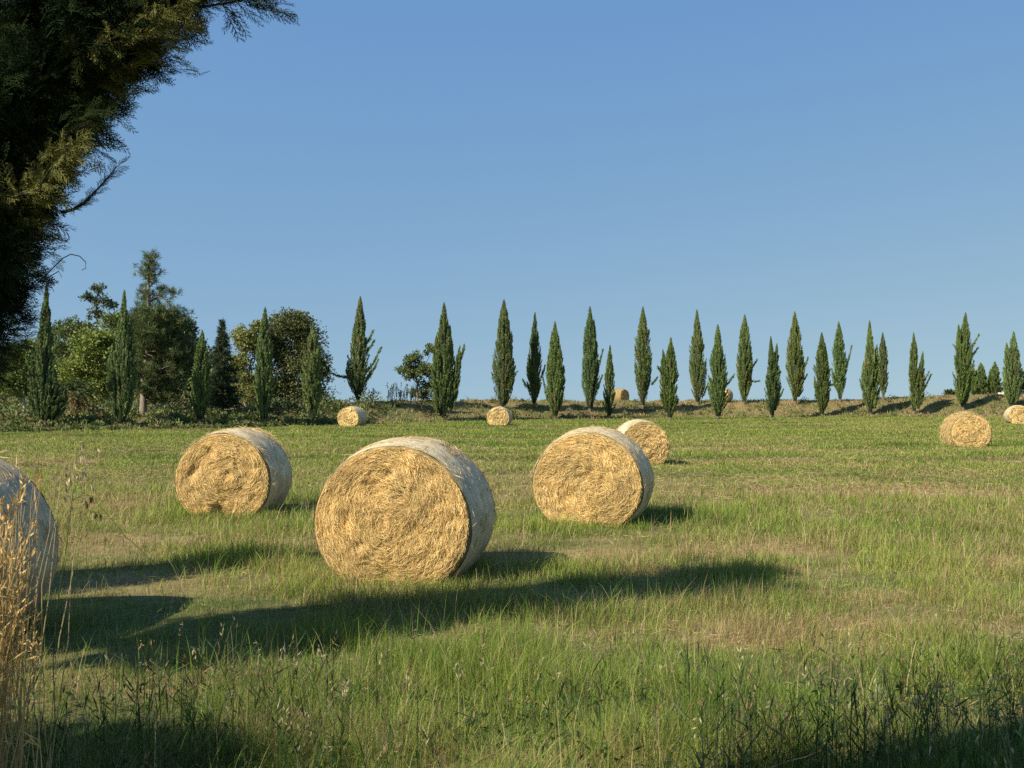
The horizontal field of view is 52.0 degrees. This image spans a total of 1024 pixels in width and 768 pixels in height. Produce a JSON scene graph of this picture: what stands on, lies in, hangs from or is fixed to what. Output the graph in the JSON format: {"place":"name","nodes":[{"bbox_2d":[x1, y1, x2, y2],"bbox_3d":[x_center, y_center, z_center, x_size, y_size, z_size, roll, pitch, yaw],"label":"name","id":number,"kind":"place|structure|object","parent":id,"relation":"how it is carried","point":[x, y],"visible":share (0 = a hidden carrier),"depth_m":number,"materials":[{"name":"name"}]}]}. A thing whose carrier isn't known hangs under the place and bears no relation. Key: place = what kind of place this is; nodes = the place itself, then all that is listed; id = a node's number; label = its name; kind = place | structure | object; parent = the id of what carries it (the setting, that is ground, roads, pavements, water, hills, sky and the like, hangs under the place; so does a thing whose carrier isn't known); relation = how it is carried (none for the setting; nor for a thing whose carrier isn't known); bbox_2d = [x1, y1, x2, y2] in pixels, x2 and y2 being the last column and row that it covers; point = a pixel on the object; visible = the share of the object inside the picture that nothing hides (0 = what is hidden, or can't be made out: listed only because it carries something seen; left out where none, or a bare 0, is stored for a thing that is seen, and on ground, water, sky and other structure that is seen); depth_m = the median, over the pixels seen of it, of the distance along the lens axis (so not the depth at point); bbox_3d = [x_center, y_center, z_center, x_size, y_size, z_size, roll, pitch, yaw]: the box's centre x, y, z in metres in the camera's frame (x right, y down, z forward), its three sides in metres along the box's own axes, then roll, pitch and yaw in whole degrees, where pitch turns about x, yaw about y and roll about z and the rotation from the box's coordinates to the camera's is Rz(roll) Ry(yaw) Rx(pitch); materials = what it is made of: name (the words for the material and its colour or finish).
{"place":"outdoors","nodes":[
{"label":"outdoors","id":0,"kind":"place"},
{"bbox_2d":[0,394,1023,767],"bbox_3d":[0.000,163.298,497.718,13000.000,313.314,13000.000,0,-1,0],"label":"ground","id":1,"kind":"structure","parent":0,"point":[248,606],"depth_m":8.61,"materials":[{"name":"green plant"}]},
{"bbox_2d":[0,339,38,410],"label":"leafy tree","id":2,"kind":"object","parent":1,"relation":"on","point":[22,383],"visible":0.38,"depth_m":59.66,"materials":[{"name":"green plant"}]},
{"bbox_2d":[0,467,50,767],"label":"dry stalks","id":3,"kind":"object","parent":1,"relation":"on","point":[6,656],"visible":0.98,"depth_m":4.14,"materials":[{"name":"plant"}]},
{"bbox_2d":[0,450,65,627],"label":"straw bale","id":4,"kind":"object","parent":1,"relation":"on","point":[10,475],"visible":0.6,"depth_m":7.76},
{"bbox_2d":[22,286,68,421],"bbox_3d":[-25.421,-1.565,57.312,2.414,8.011,1.175,0,-1,0],"label":"cypress tree","id":5,"kind":"object","parent":1,"relation":"on","point":[48,399],"visible":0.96,"depth_m":57.10,"materials":[{"name":"green plant"}]},
{"bbox_2d":[0,315,99,411],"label":"leafy tree","id":6,"kind":"object","parent":1,"relation":"on","point":[69,330],"visible":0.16,"depth_m":79.55,"materials":[{"name":"green plant"}]},
{"bbox_2d":[9,438,101,767],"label":"wild oat","id":7,"kind":"object","parent":1,"relation":"on","point":[83,475],"visible":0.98,"depth_m":4.14,"materials":[{"name":"plant"}]},
{"bbox_2d":[59,378,106,414],"bbox_3d":[-25.012,1.044,60.462,3.184,2.822,3.232,1,-1,-44],"label":"shrub","id":8,"kind":"object","parent":1,"relation":"on","point":[78,391],"visible":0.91,"depth_m":60.34,"materials":[{"name":"green plant"}]},
{"bbox_2d":[55,325,118,413],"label":"leafy tree","id":9,"kind":"object","parent":1,"relation":"on","point":[95,344],"visible":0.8,"depth_m":65.37,"materials":[{"name":"green plant"}]},
{"bbox_2d":[78,282,119,408],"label":"slender tree","id":10,"kind":"object","parent":1,"relation":"on","point":[96,301],"visible":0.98,"depth_m":83.97,"materials":[{"name":"green plant"}]},
{"bbox_2d":[94,308,142,380],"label":"leafy tree","id":11,"kind":"object","parent":1,"relation":"on","point":[110,321],"visible":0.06,"depth_m":81.29,"materials":[{"name":"green plant"}]},
{"bbox_2d":[105,290,137,424],"bbox_3d":[-22.026,-1.389,59.216,1.777,7.914,1.527,0,-1,0],"label":"cypress tree","id":12,"kind":"object","parent":1,"relation":"on","point":[121,378],"visible":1,"depth_m":58.92,"materials":[{"name":"green plant"}]},
{"bbox_2d":[0,0,300,412],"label":"tree","id":13,"kind":"object","parent":1,"relation":"on","point":[68,68],"visible":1,"depth_m":6.28,"materials":[{"name":"green plant"}]},
{"bbox_2d":[104,247,197,414],"bbox_3d":[-21.994,-3.204,64.074,5.538,10.534,5.374,0,-1,0],"label":"pine tree","id":14,"kind":"object","parent":1,"relation":"on","point":[164,351],"visible":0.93,"depth_m":63.57,"materials":[{"name":"green plant"}]},
{"bbox_2d":[171,316,211,405],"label":"leafy tree","id":15,"kind":"object","parent":1,"relation":"on","point":[194,327],"visible":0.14,"depth_m":77.68,"materials":[{"name":"green plant"}]},
{"bbox_2d":[0,364,386,431],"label":"undergrowth","id":16,"kind":"object","parent":1,"relation":"on","point":[175,419],"visible":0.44,"depth_m":63.91,"materials":[{"name":"green plant"}]},
{"bbox_2d":[189,329,211,421],"bbox_3d":[-18.424,-0.395,62.175,1.252,5.706,1.232,0,-1,-30],"label":"cypress tree","id":17,"kind":"object","parent":1,"relation":"on","point":[200,384],"visible":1,"depth_m":61.92,"materials":[{"name":"green plant"}]},
{"bbox_2d":[191,339,227,371],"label":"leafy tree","id":18,"kind":"object","parent":1,"relation":"on","point":[211,365],"visible":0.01,"depth_m":95.50,"materials":[{"name":"green plant"}]},
{"bbox_2d":[180,368,251,405],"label":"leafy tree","id":19,"kind":"object","parent":1,"relation":"on","point":[230,383],"visible":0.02,"depth_m":90.40,"materials":[{"name":"green plant"}]},
{"bbox_2d":[208,319,246,409],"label":"fir tree","id":20,"kind":"object","parent":1,"relation":"on","point":[220,372],"visible":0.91,"depth_m":68.71,"materials":[{"name":"green plant"}]},
{"bbox_2d":[170,424,295,517],"bbox_3d":[-4.132,1.350,15.628,1.635,1.494,1.346,0,-1,3],"label":"straw bale","id":21,"kind":"object","parent":1,"relation":"on","point":[230,468],"visible":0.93,"depth_m":15.04},
{"bbox_2d":[224,319,261,406],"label":"leafy tree","id":22,"kind":"object","parent":1,"relation":"on","point":[244,340],"visible":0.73,"depth_m":73.63,"materials":[{"name":"green plant"}]},
{"bbox_2d":[252,307,274,421],"bbox_3d":[-15.377,-1.123,64.986,1.373,7.367,1.412,0,-1,0],"label":"cypress tree","id":23,"kind":"object","parent":1,"relation":"on","point":[264,380],"visible":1,"depth_m":64.75,"materials":[{"name":"green plant"}]},
{"bbox_2d":[253,306,336,401],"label":"leafy tree","id":24,"kind":"object","parent":1,"relation":"on","point":[296,328],"visible":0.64,"depth_m":75.32,"materials":[{"name":"green plant"}]},
{"bbox_2d":[300,324,322,419],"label":"cypress tree","id":25,"kind":"object","parent":1,"relation":"on","point":[311,367],"visible":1,"depth_m":67.77,"materials":[{"name":"green plant"}]},
{"bbox_2d":[337,406,367,425],"bbox_3d":[-9.743,2.053,64.080,1.528,1.439,1.506,0,-1,16],"label":"straw bale","id":26,"kind":"object","parent":1,"relation":"on","point":[352,416],"visible":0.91,"depth_m":63.47},
{"bbox_2d":[329,296,382,401],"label":"cypress tree","id":27,"kind":"object","parent":1,"relation":"on","point":[358,370],"visible":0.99,"depth_m":77.27,"materials":[{"name":"green plant"}]},
{"bbox_2d":[386,382,416,401],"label":"shrub","id":28,"kind":"object","parent":1,"relation":"on","point":[400,392],"visible":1,"depth_m":81.28,"materials":[{"name":"green plant"}]},
{"bbox_2d":[311,434,496,585],"bbox_3d":[-1.031,1.273,10.350,1.673,1.533,1.418,0,-1,9],"label":"straw bale","id":29,"kind":"object","parent":1,"relation":"on","point":[403,504],"visible":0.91,"depth_m":9.75},
{"bbox_2d":[394,343,434,401],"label":"tree","id":30,"kind":"object","parent":1,"relation":"on","point":[417,368],"visible":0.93,"depth_m":83.11,"materials":[{"name":"green plant"}]},
{"bbox_2d":[407,372,433,400],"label":"shrub","id":31,"kind":"object","parent":1,"relation":"on","point":[423,393],"visible":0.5,"depth_m":83.57,"materials":[{"name":"green plant"}]},
{"bbox_2d":[429,302,465,419],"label":"cypress tree","id":32,"kind":"object","parent":1,"relation":"on","point":[446,377],"visible":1,"depth_m":79.44,"materials":[{"name":"green plant"}]},
{"bbox_2d":[486,406,511,425],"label":"straw bale","id":33,"kind":"object","parent":1,"relation":"on","point":[500,415],"visible":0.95,"depth_m":65.94},
{"bbox_2d":[491,299,518,406],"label":"cypress tree","id":34,"kind":"object","parent":1,"relation":"on","point":[504,374],"visible":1,"depth_m":86.52,"materials":[{"name":"green plant"}]},
{"bbox_2d":[0,391,1023,431],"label":"bank vegetation","id":35,"kind":"object","parent":1,"relation":"on","point":[893,413],"visible":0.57,"depth_m":93.73,"materials":[{"name":"green plant"}]},
{"bbox_2d":[0,505,1023,767],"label":"tall weeds","id":36,"kind":"object","parent":1,"relation":"on","point":[920,707],"visible":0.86,"depth_m":4.83,"materials":[{"name":"green plant"}]},
{"bbox_2d":[522,312,545,407],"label":"cypress tree","id":37,"kind":"object","parent":1,"relation":"on","point":[533,366],"visible":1,"depth_m":89.02,"materials":[{"name":"green plant"}]},
{"bbox_2d":[542,321,565,418],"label":"cypress tree","id":38,"kind":"object","parent":1,"relation":"on","point":[556,380],"visible":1,"depth_m":86.45,"materials":[{"name":"green plant"}]},
{"bbox_2d":[581,306,603,410],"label":"cypress tree","id":39,"kind":"object","parent":1,"relation":"on","point":[591,363],"visible":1,"depth_m":91.57,"materials":[{"name":"green plant"}]},
{"bbox_2d":[530,426,655,526],"bbox_3d":[1.158,1.310,14.640,1.738,1.528,1.418,0,-1,13],"label":"straw bale","id":40,"kind":"object","parent":1,"relation":"on","point":[589,471],"visible":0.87,"depth_m":14.03},
{"bbox_2d":[602,346,615,417],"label":"cypress tree","id":41,"kind":"object","parent":1,"relation":"on","point":[609,386],"visible":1,"depth_m":90.23,"materials":[{"name":"green plant"}]},
{"bbox_2d":[613,388,628,400],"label":"straw bale","id":42,"kind":"object","parent":1,"relation":"on","point":[622,394],"visible":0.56,"depth_m":100.81},
{"bbox_2d":[617,419,672,464],"bbox_3d":[3.336,1.579,27.398,1.463,1.395,1.494,0,-1,-6],"label":"straw bale","id":43,"kind":"object","parent":1,"relation":"on","point":[651,439],"visible":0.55,"depth_m":26.74},
{"bbox_2d":[634,306,657,407],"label":"cypress tree","id":44,"kind":"object","parent":1,"relation":"on","point":[642,355],"visible":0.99,"depth_m":96.58,"materials":[{"name":"green plant"}]},
{"bbox_2d":[657,337,679,419],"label":"cypress tree","id":45,"kind":"object","parent":1,"relation":"on","point":[667,369],"visible":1,"depth_m":84.70,"materials":[{"name":"green plant"}]},
{"bbox_2d":[688,309,707,404],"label":"cypress tree","id":46,"kind":"object","parent":1,"relation":"on","point":[698,372],"visible":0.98,"depth_m":103.21,"materials":[{"name":"green plant"}]},
{"bbox_2d":[707,324,734,418],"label":"cypress tree","id":47,"kind":"object","parent":1,"relation":"on","point":[716,388],"visible":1,"depth_m":89.06,"materials":[{"name":"green plant"}]},
{"bbox_2d":[725,388,732,401],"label":"straw bale","id":48,"kind":"object","parent":1,"relation":"on","point":[730,396],"visible":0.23,"depth_m":103.94},
{"bbox_2d":[736,314,759,404],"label":"cypress tree","id":49,"kind":"object","parent":1,"relation":"on","point":[745,365],"visible":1,"depth_m":102.17,"materials":[{"name":"green plant"}]},
{"bbox_2d":[764,336,783,416],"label":"cypress tree","id":50,"kind":"object","parent":1,"relation":"on","point":[773,386],"visible":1,"depth_m":94.24,"materials":[{"name":"green plant"}]},
{"bbox_2d":[785,311,808,404],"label":"cypress tree","id":51,"kind":"object","parent":1,"relation":"on","point":[796,364],"visible":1,"depth_m":102.03,"materials":[{"name":"green plant"}]},
{"bbox_2d":[813,332,839,415],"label":"cypress tree","id":52,"kind":"object","parent":1,"relation":"on","point":[822,385],"visible":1,"depth_m":97.96,"materials":[{"name":"green plant"}]},
{"bbox_2d":[830,321,852,401],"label":"cypress tree","id":53,"kind":"object","parent":1,"relation":"on","point":[840,365],"visible":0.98,"depth_m":103.17,"materials":[{"name":"green plant"}]},
{"bbox_2d":[859,320,880,414],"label":"cypress tree","id":54,"kind":"object","parent":1,"relation":"on","point":[870,377],"visible":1,"depth_m":98.45,"materials":[{"name":"green plant"}]},
{"bbox_2d":[878,332,888,399],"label":"cypress tree","id":55,"kind":"object","parent":1,"relation":"on","point":[883,361],"visible":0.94,"depth_m":103.05,"materials":[{"name":"green plant"}]},
{"bbox_2d":[908,332,932,413],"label":"cypress tree","id":56,"kind":"object","parent":1,"relation":"on","point":[917,379],"visible":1,"depth_m":98.64,"materials":[{"name":"green plant"}]},
{"bbox_2d":[943,389,955,394],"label":"shrub","id":57,"kind":"object","parent":1,"relation":"on","point":[950,391],"visible":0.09,"depth_m":125.70,"materials":[{"name":"green plant"}]},
{"bbox_2d":[939,410,993,447],"bbox_3d":[16.311,1.723,37.726,1.777,1.694,1.360,0,-1,4],"label":"straw bale","id":58,"kind":"object","parent":1,"relation":"on","point":[971,429],"visible":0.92,"depth_m":37.14},
{"bbox_2d":[952,312,980,409],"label":"cypress tree","id":59,"kind":"object","parent":1,"relation":"on","point":[963,359],"visible":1,"depth_m":99.97,"materials":[{"name":"green plant"}]},
{"bbox_2d":[969,368,978,394],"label":"cypress tree","id":60,"kind":"object","parent":1,"relation":"on","point":[974,388],"visible":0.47,"depth_m":121.66,"materials":[{"name":"green plant"}]},
{"bbox_2d":[975,363,988,394],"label":"cypress tree","id":61,"kind":"object","parent":1,"relation":"on","point":[982,379],"visible":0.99,"depth_m":121.73,"materials":[{"name":"green plant"}]},
{"bbox_2d":[970,382,1003,394],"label":"shrub","id":62,"kind":"object","parent":1,"relation":"on","point":[1001,390],"visible":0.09,"depth_m":125.36,"materials":[{"name":"green plant"}]},
{"bbox_2d":[988,361,1001,393],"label":"cypress tree","id":63,"kind":"object","parent":1,"relation":"on","point":[994,380],"visible":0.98,"depth_m":121.71,"materials":[{"name":"green plant"}]},
{"bbox_2d":[1001,331,1023,405],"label":"cypress tree","id":64,"kind":"object","parent":1,"relation":"on","point":[1012,380],"visible":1,"depth_m":99.71,"materials":[{"name":"green plant"}]},
{"bbox_2d":[1004,405,1023,423],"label":"straw bale","id":65,"kind":"object","parent":1,"relation":"on","point":[1013,414],"visible":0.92,"depth_m":73.00},
{"bbox_2d":[1020,370,1023,394],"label":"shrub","id":66,"kind":"object","parent":1,"relation":"on","point":[1022,387],"visible":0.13,"depth_m":109.88,"materials":[{"name":"green plant"}]},
{"bbox_2d":[0,0,1023,407],"label":"sky","id":67,"kind":"structure","parent":0,"point":[852,163],"materials":[{"name":"blue"}]}
]}

